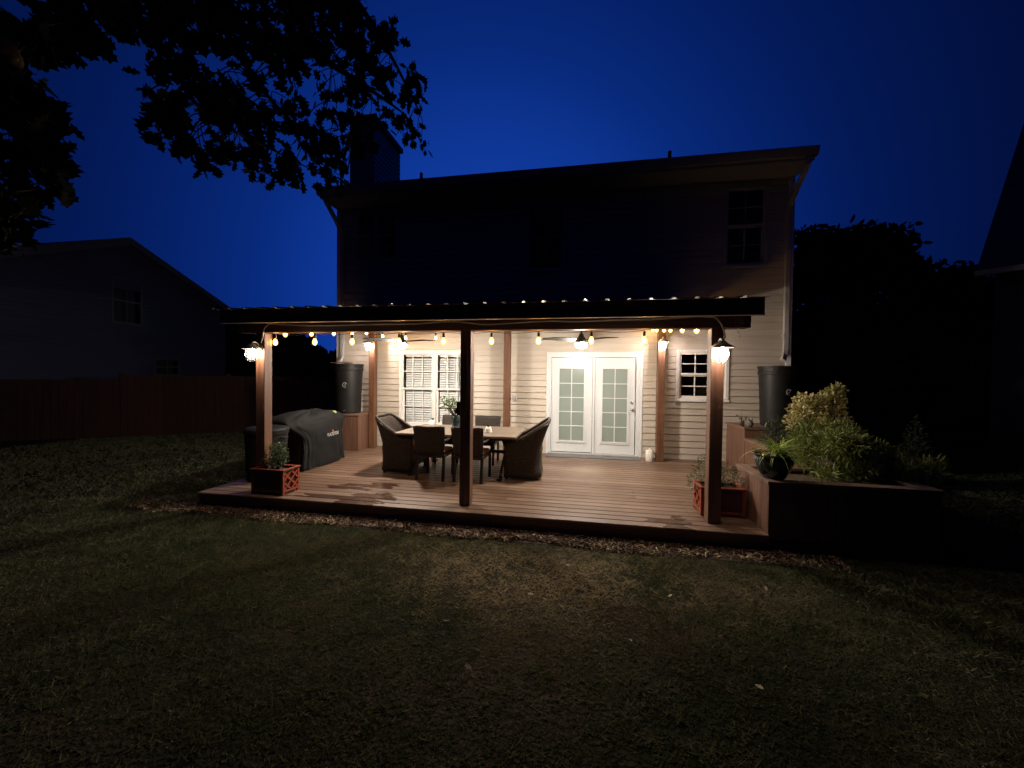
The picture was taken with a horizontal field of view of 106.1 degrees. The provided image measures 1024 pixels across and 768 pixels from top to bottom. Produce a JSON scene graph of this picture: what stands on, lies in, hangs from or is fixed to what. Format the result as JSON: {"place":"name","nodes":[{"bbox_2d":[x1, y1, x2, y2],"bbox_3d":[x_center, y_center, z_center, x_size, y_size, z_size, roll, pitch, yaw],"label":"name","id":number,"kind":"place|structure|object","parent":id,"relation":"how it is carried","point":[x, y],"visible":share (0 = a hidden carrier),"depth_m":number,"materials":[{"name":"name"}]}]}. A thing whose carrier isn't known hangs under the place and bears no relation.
{"place":"outdoors","nodes":[
{"label":"outdoors","id":0,"kind":"place"},
{"bbox_2d":[0,237,228,417],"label":"neighbour house","id":1,"kind":"structure","parent":0,"point":[105,309],"depth_m":12.22,"materials":[{"name":"grey"}]},
{"bbox_2d":[111,275,142,325],"bbox_3d":[-13.049,-2.764,12.930,0.380,1.590,0.920,1,1,10],"label":"window","id":2,"kind":"structure","parent":1,"relation":"in","point":[123,302],"depth_m":13.01,"materials":[{"name":"grey"}]},
{"bbox_2d":[153,358,180,375],"bbox_3d":[-12.851,-0.626,14.211,0.380,0.710,0.920,1,1,10],"label":"window","id":3,"kind":"structure","parent":1,"relation":"in","point":[162,366],"depth_m":14.27,"materials":[{"name":"grey glass"}]},
{"bbox_2d":[0,396,1023,767],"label":"lawn","id":4,"kind":"structure","parent":0,"point":[956,552],"depth_m":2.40,"materials":[{"name":"plant"}]},
{"bbox_2d":[0,378,120,440],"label":"board fence","id":5,"kind":"object","parent":4,"relation":"on","point":[49,409],"visible":0.98,"depth_m":10.05,"materials":[{"name":"brown wood"}]},
{"bbox_2d":[0,0,432,256],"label":"oak tree","id":6,"kind":"object","parent":4,"relation":"on","point":[35,120],"visible":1,"depth_m":2.26,"materials":[{"name":"green plant"}]},
{"bbox_2d":[119,373,335,436],"bbox_3d":[-7.045,0.588,12.444,8.359,1.780,0.151,0,1,-26],"label":"board fence","id":7,"kind":"object","parent":4,"relation":"on","point":[159,405],"visible":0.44,"depth_m":11.35,"materials":[{"name":"brown wood"}]},
{"bbox_2d":[240,333,330,408],"bbox_3d":[-11.931,-0.541,20.815,4.554,4.860,4.629,0,1,-35],"label":"tree","id":8,"kind":"object","parent":4,"relation":"on","point":[293,354],"visible":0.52,"depth_m":20.20,"materials":[{"name":"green plant"}]},
{"bbox_2d":[300,345,453,384],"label":"tree line","id":9,"kind":"object","parent":4,"relation":"on","point":[324,357],"depth_m":58.01,"materials":[{"name":"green plant"}]},
{"bbox_2d":[125,499,859,574],"bbox_3d":[-0.893,1.695,4.519,7.700,0.001,0.340,1,1,10],"label":"mulch bed","id":10,"kind":"object","parent":4,"relation":"on","point":[647,545],"visible":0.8,"depth_m":4.14,"materials":[{"name":"brown wood"}]},
{"bbox_2d":[198,445,860,550],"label":"deck","id":11,"kind":"structure","parent":4,"relation":"on","point":[643,499],"depth_m":5.15,"materials":[{"name":"brown wood"}]},
{"bbox_2d":[242,425,289,481],"bbox_3d":[-3.819,1.056,5.998,0.616,0.822,0.616,0,1,-39],"label":"trash bin","id":12,"kind":"object","parent":11,"relation":"on","point":[280,433],"visible":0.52,"depth_m":5.77,"materials":[{"name":"black plastic"}]},
{"bbox_2d":[250,464,300,495],"bbox_3d":[-3.267,1.315,5.329,0.514,0.341,0.334,1,1,10],"label":"red planter","id":13,"kind":"object","parent":11,"relation":"on","point":[284,479],"visible":0.91,"depth_m":5.20,"materials":[{"name":"paint"}]},
{"bbox_2d":[260,453,271,468],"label":"dry sprigs","id":14,"kind":"object","parent":13,"relation":"on","point":[266,461],"visible":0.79,"depth_m":5.35,"materials":[{"name":"brown plant"}]},
{"bbox_2d":[267,442,289,468],"bbox_3d":[-3.221,0.994,5.334,0.355,0.400,0.267,1,1,10],"label":"green plant","id":15,"kind":"object","parent":13,"relation":"on","point":[278,458],"visible":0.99,"depth_m":5.31,"materials":[{"name":"green plant"}]},
{"bbox_2d":[272,408,344,469],"bbox_3d":[-3.694,0.953,6.970,0.770,0.992,1.543,1,1,10],"label":"covered griddle","id":16,"kind":"object","parent":11,"relation":"on","point":[315,437],"visible":0.9,"depth_m":6.70,"materials":[{"name":"black fabric"}]},
{"bbox_2d":[342,411,368,450],"bbox_3d":[-3.593,1.029,8.624,0.790,0.779,0.720,1,1,10],"label":"barrel stand","id":17,"kind":"object","parent":11,"relation":"on","point":[355,429],"visible":0.44,"depth_m":8.27,"materials":[{"name":"brown wood"}]},
{"bbox_2d":[333,363,363,412],"bbox_3d":[-3.650,0.087,8.573,0.648,1.096,0.687,1,1,10],"label":"rain barrel","id":18,"kind":"object","parent":17,"relation":"on","point":[348,378],"visible":0.98,"depth_m":8.35,"materials":[{"name":"black plastic"}]},
{"bbox_2d":[375,413,425,472],"bbox_3d":[-1.933,0.999,6.702,0.718,0.950,0.752,1,1,8],"label":"armchair","id":19,"kind":"object","parent":11,"relation":"on","point":[399,452],"visible":0.84,"depth_m":6.34,"materials":[{"name":"wicker"}]},
{"bbox_2d":[413,425,453,481],"bbox_3d":[-1.236,1.064,6.154,0.545,0.860,0.561,1,1,10],"label":"side chair","id":20,"kind":"object","parent":11,"relation":"on","point":[430,441],"visible":0.84,"depth_m":5.93,"materials":[{"name":"wicker"}]},
{"bbox_2d":[434,414,459,463],"bbox_3d":[-1.180,1.041,7.405,0.545,0.860,0.561,1,1,10],"label":"side chair","id":21,"kind":"object","parent":11,"relation":"on","point":[447,419],"visible":0.12,"depth_m":7.64,"materials":[{"name":"wicker"}]},
{"bbox_2d":[394,424,525,480],"bbox_3d":[-0.828,1.141,6.683,2.000,0.692,1.200,1,1,10],"label":"dining table","id":22,"kind":"object","parent":11,"relation":"on","point":[502,434],"visible":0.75,"depth_m":6.32,"materials":[{"name":"brown wood"}]},
{"bbox_2d":[429,418,435,424],"bbox_3d":[-1.503,0.704,7.274,0.132,0.142,0.132,1,1,10],"label":"succulent pot","id":23,"kind":"object","parent":22,"relation":"on","point":[432,421],"visible":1,"depth_m":7.23,"materials":[{"name":"white ceramic"}]},
{"bbox_2d":[452,416,459,426],"bbox_3d":[-0.972,0.676,6.721,0.150,0.230,0.150,1,1,10],"label":"vase","id":24,"kind":"object","parent":22,"relation":"on","point":[455,423],"visible":0.63,"depth_m":6.67,"materials":[{"name":"teal glass"}]},
{"bbox_2d":[440,396,457,416],"bbox_3d":[-1.053,0.395,6.723,0.459,0.388,0.215,1,1,10],"label":"leafy branch","id":25,"kind":"object","parent":24,"relation":"in","point":[447,401],"visible":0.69,"depth_m":6.72,"materials":[{"name":"green plant"}]},
{"bbox_2d":[484,424,491,432],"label":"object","id":26,"kind":"object","parent":22,"relation":"on","point":[488,428],"visible":1,"depth_m":6.35,"materials":[{"name":"white ceramic"}]},
{"bbox_2d":[451,427,492,483],"bbox_3d":[-0.626,1.073,6.045,0.545,0.860,0.561,1,1,13],"label":"side chair","id":27,"kind":"object","parent":11,"relation":"on","point":[480,453],"visible":0.68,"depth_m":5.83,"materials":[{"name":"wicker"}]},
{"bbox_2d":[475,415,500,465],"bbox_3d":[-0.514,1.050,7.306,0.545,0.860,0.561,1,1,9],"label":"side chair","id":28,"kind":"object","parent":11,"relation":"on","point":[480,420],"visible":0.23,"depth_m":7.50,"materials":[{"name":"wicker"}]},
{"bbox_2d":[212,295,769,523],"bbox_3d":[-0.336,0.017,6.417,6.660,2.960,3.908,1,1,10],"label":"patio cover","id":29,"kind":"object","parent":11,"relation":"on","point":[727,312],"visible":0.96,"depth_m":4.67,"materials":[{"name":"wood"}]},
{"bbox_2d":[241,341,262,361],"bbox_3d":[-3.493,-0.439,5.180,0.230,0.286,0.255,1,1,10],"label":"cage lamp","id":30,"kind":"object","parent":29,"relation":"attached to","point":[251,347],"visible":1,"depth_m":5.15,"materials":[{"name":"glass"}]},
{"bbox_2d":[283,333,367,336],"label":"string lights","id":31,"kind":"object","parent":29,"relation":"hanging from","point":[310,334],"visible":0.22,"depth_m":6.07,"materials":[{"name":"yellow"}]},
{"bbox_2d":[363,340,373,350],"bbox_3d":[-3.126,-0.856,8.389,0.230,0.286,0.255,1,1,10],"label":"cage lamp","id":32,"kind":"object","parent":29,"relation":"attached to","point":[368,342],"visible":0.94,"depth_m":8.35,"materials":[{"name":"glass"}]},
{"bbox_2d":[363,332,435,348],"bbox_3d":[-1.830,-0.915,6.786,1.111,0.598,1.186,1,1,10],"label":"ceiling fan","id":33,"kind":"object","parent":29,"relation":"hanging from","point":[403,344],"visible":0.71,"depth_m":6.65,"materials":[{"name":"brown metal"}]},
{"bbox_2d":[381,332,436,339],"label":"string lights","id":34,"kind":"object","parent":29,"relation":"hanging from","point":[435,337],"visible":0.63,"depth_m":8.31,"materials":[{"name":"yellow"}]},
{"bbox_2d":[451,401,459,421],"bbox_3d":[-0.706,0.350,4.902,0.131,0.254,0.075,1,1,10],"label":"plug timer","id":35,"kind":"object","parent":29,"relation":"attached to","point":[457,410],"visible":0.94,"depth_m":4.86,"materials":[{"name":"black plastic"}]},
{"bbox_2d":[273,330,646,345],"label":"string lights","id":36,"kind":"object","parent":29,"relation":"hanging from","point":[491,341],"visible":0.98,"depth_m":4.97,"materials":[{"name":"yellow"}]},
{"bbox_2d":[260,316,725,342],"bbox_3d":[-0.553,-0.655,4.740,5.897,0.290,0.067,1,1,10],"label":"cable","id":37,"kind":"object","parent":29,"relation":"attached to","point":[720,323],"visible":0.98,"depth_m":4.68,"materials":[{"name":"white plastic"}]},
{"bbox_2d":[541,331,618,348],"bbox_3d":[1.105,-0.873,6.329,1.175,0.598,1.112,1,1,10],"label":"ceiling fan","id":38,"kind":"object","parent":29,"relation":"hanging from","point":[581,341],"visible":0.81,"depth_m":6.14,"materials":[{"name":"brown metal"}]},
{"bbox_2d":[657,336,669,350],"bbox_3d":[2.875,-0.768,7.315,0.230,0.286,0.255,1,1,10],"label":"cage lamp","id":39,"kind":"object","parent":29,"relation":"attached to","point":[662,340],"visible":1,"depth_m":7.27,"materials":[{"name":"glass"}]},
{"bbox_2d":[651,330,699,333],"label":"string lights","id":40,"kind":"object","parent":29,"relation":"hanging from","point":[695,331],"visible":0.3,"depth_m":5.38,"materials":[{"name":"yellow"}]},
{"bbox_2d":[711,338,734,363],"bbox_3d":[2.263,-0.358,4.151,0.230,0.286,0.255,1,1,10],"label":"cage lamp","id":41,"kind":"object","parent":29,"relation":"attached to","point":[721,346],"visible":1,"depth_m":4.11,"materials":[{"name":"metal"}]},
{"bbox_2d":[504,417,550,479],"bbox_3d":[0.278,1.031,6.360,0.718,0.950,0.752,1,1,7],"label":"armchair","id":42,"kind":"object","parent":11,"relation":"on","point":[523,454],"visible":0.98,"depth_m":6.01,"materials":[{"name":"wicker"}]},
{"bbox_2d":[546,453,640,460],"bbox_3d":[1.636,1.483,7.848,1.860,0.015,0.310,1,1,10],"label":"threshold","id":43,"kind":"object","parent":11,"relation":"on","point":[593,456],"visible":1,"depth_m":7.81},
{"bbox_2d":[645,448,655,461],"bbox_3d":[2.702,1.385,7.529,0.155,0.250,0.181,0,1,-36],"label":"candle","id":44,"kind":"object","parent":11,"relation":"on","point":[649,455],"visible":1,"depth_m":7.48,"materials":[{"name":"wax"}]},
{"bbox_2d":[692,480,747,517],"bbox_3d":[2.509,1.392,4.682,0.514,0.341,0.334,1,1,10],"label":"red planter","id":45,"kind":"object","parent":11,"relation":"on","point":[733,500],"visible":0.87,"depth_m":4.52,"materials":[{"name":"paint"}]},
{"bbox_2d":[685,453,746,492],"bbox_3d":[2.503,1.101,4.720,0.733,0.491,0.356,1,1,10],"label":"feathery plant","id":46,"kind":"object","parent":45,"relation":"in","point":[702,478],"visible":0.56,"depth_m":4.71,"materials":[{"name":"green plant"}]},
{"bbox_2d":[726,422,797,467],"bbox_3d":[4.715,1.152,7.057,1.200,0.779,0.880,1,1,10],"label":"barrel stand","id":47,"kind":"object","parent":11,"relation":"on","point":[737,433],"visible":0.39,"depth_m":7.03,"materials":[{"name":"brown wood"}]},
{"bbox_2d":[735,411,747,426],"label":"sprig","id":48,"kind":"object","parent":47,"relation":"on","point":[742,422],"visible":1,"depth_m":6.82,"materials":[{"name":"green plant"}]},
{"bbox_2d":[745,418,753,426],"bbox_3d":[4.182,0.679,6.793,0.136,0.162,0.136,1,1,10],"label":"figurine pot","id":49,"kind":"object","parent":47,"relation":"on","point":[749,423],"visible":0.99,"depth_m":6.75,"materials":[{"name":"ceramic"}]},
{"bbox_2d":[757,365,799,426],"bbox_3d":[4.848,0.211,7.042,0.647,1.096,0.647,1,1,36],"label":"rain barrel","id":50,"kind":"object","parent":47,"relation":"on","point":[777,387],"visible":0.88,"depth_m":6.82,"materials":[{"name":"black plastic"}]},
{"bbox_2d":[316,113,820,465],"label":"house","id":51,"kind":"structure","parent":4,"relation":"on","point":[710,225],"depth_m":8.06,"materials":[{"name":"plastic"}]},
{"bbox_2d":[352,208,398,262],"bbox_3d":[-3.130,-3.400,8.863,1.124,1.202,0.106,1,1,10],"label":"window","id":52,"kind":"structure","parent":51,"relation":"in","point":[376,236],"depth_m":8.86,"materials":[{"name":"plastic"}]},
{"bbox_2d":[399,350,473,425],"bbox_3d":[-1.702,0.107,8.706,1.776,1.715,0.181,1,1,10],"label":"window","id":53,"kind":"structure","parent":51,"relation":"in","point":[452,390],"depth_m":8.77,"materials":[{"name":"white plastic"}]},
{"bbox_2d":[524,203,565,271],"bbox_3d":[0.709,-3.089,8.181,0.880,1.417,0.106,1,1,10],"label":"window","id":54,"kind":"structure","parent":51,"relation":"in","point":[562,206],"depth_m":8.17,"materials":[{"name":"plastic"}]},
{"bbox_2d":[546,352,642,457],"bbox_3d":[1.700,0.415,8.067,1.962,2.150,0.120,1,1,10],"label":"patio door","id":55,"kind":"structure","parent":51,"relation":"in","point":[571,402],"depth_m":8.06,"materials":[{"name":"white paint"}]},
{"bbox_2d":[675,349,729,402],"bbox_3d":[3.786,-0.165,7.680,0.999,1.040,0.106,1,1,10],"label":"window","id":56,"kind":"structure","parent":51,"relation":"in","point":[694,398],"depth_m":7.70,"materials":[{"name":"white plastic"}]},
{"bbox_2d":[722,183,768,267],"bbox_3d":[4.537,-3.064,7.496,0.817,1.579,0.106,1,1,10],"label":"window","id":57,"kind":"structure","parent":51,"relation":"in","point":[763,244],"depth_m":7.48,"materials":[{"name":"plastic"}]},
{"bbox_2d":[744,438,923,483],"bbox_3d":[4.457,1.355,5.633,1.200,0.765,2.040,1,1,10],"label":"raised bed","id":58,"kind":"object","parent":4,"relation":"on","point":[749,456],"visible":0.17,"depth_m":6.39,"materials":[{"name":"brown wood"}]},
{"bbox_2d":[756,414,798,451],"bbox_3d":[4.055,0.767,5.819,0.603,0.636,0.701,1,1,10],"label":"dark shrub","id":59,"kind":"object","parent":58,"relation":"on","point":[778,434],"visible":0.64,"depth_m":5.84,"materials":[{"name":"green plant"}]},
{"bbox_2d":[781,381,852,455],"bbox_3d":[4.229,0.480,5.356,0.820,1.068,0.572,1,1,31],"label":"golden shrub","id":60,"kind":"object","parent":58,"relation":"on","point":[828,396],"visible":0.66,"depth_m":5.32,"materials":[{"name":"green plant"}]},
{"bbox_2d":[736,464,944,563],"bbox_3d":[3.528,1.389,4.329,1.570,0.725,0.865,1,1,10],"label":"raised bed","id":61,"kind":"object","parent":4,"relation":"on","point":[890,520],"visible":0.81,"depth_m":3.93,"materials":[{"name":"stained timber"},{"name":"brown wood"}]},
{"bbox_2d":[751,450,796,479],"bbox_3d":[2.858,0.887,4.210,0.424,0.266,0.424,1,1,10],"label":"glazed pot","id":62,"kind":"object","parent":61,"relation":"on","point":[779,469],"visible":0.79,"depth_m":4.09,"materials":[{"name":"teal ceramic"}]},
{"bbox_2d":[752,448,773,455],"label":"dead plant","id":63,"kind":"object","parent":62,"relation":"in","point":[762,451],"visible":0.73,"depth_m":4.22,"materials":[{"name":"brown plant"}]},
{"bbox_2d":[738,435,829,473],"bbox_3d":[2.923,0.741,4.213,0.877,0.326,0.822,1,1,10],"label":"spider plant","id":64,"kind":"object","parent":62,"relation":"in","point":[781,450],"visible":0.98,"depth_m":4.15,"materials":[{"name":"green plant"}]},
{"bbox_2d":[785,415,955,486],"bbox_3d":[4.146,0.790,4.382,1.671,0.872,1.028,1,1,10],"label":"fern shrub","id":65,"kind":"object","parent":61,"relation":"on","point":[851,450],"visible":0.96,"depth_m":4.31,"materials":[{"name":"green plant"}]},
{"bbox_2d":[792,214,906,341],"bbox_3d":[11.380,-2.364,14.633,4.901,8.018,4.166,1,1,36],"label":"tree","id":66,"kind":"object","parent":4,"relation":"on","point":[819,273],"visible":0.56,"depth_m":13.67,"materials":[{"name":"green plant"}]},
{"bbox_2d":[804,219,973,333],"bbox_3d":[13.964,-2.450,15.490,5.202,8.215,4.444,1,1,17],"label":"tree","id":67,"kind":"object","parent":4,"relation":"on","point":[889,242],"visible":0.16,"depth_m":14.04,"materials":[{"name":"green plant"}]},
{"bbox_2d":[894,415,947,487],"bbox_3d":[6.839,1.268,6.550,0.758,1.521,0.763,1,1,10],"label":"conical shrub","id":68,"kind":"object","parent":4,"relation":"on","point":[914,450],"visible":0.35,"depth_m":6.49,"materials":[{"name":"green plant"}]},
{"bbox_2d":[875,251,978,341],"bbox_3d":[14.112,-1.595,14.370,3.694,6.551,3.582,1,1,10],"label":"tree","id":69,"kind":"object","parent":4,"relation":"on","point":[910,299],"visible":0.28,"depth_m":13.34,"materials":[{"name":"green plant"}]},
{"bbox_2d":[926,258,993,323],"bbox_3d":[18.077,-1.841,16.237,5.176,7.060,4.714,1,1,10],"label":"tree","id":70,"kind":"object","parent":4,"relation":"on","point":[962,273],"visible":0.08,"depth_m":15.39,"materials":[{"name":"green plant"}]},
{"bbox_2d":[974,124,1023,456],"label":"neighbour house","id":71,"kind":"structure","parent":4,"relation":"on","point":[1001,260],"depth_m":9.49,"materials":[{"name":"black"}]},
{"bbox_2d":[0,0,1023,352],"label":"sky","id":72,"kind":"structure","parent":0,"point":[914,109],"materials":[{"name":"blue"}]}
]}

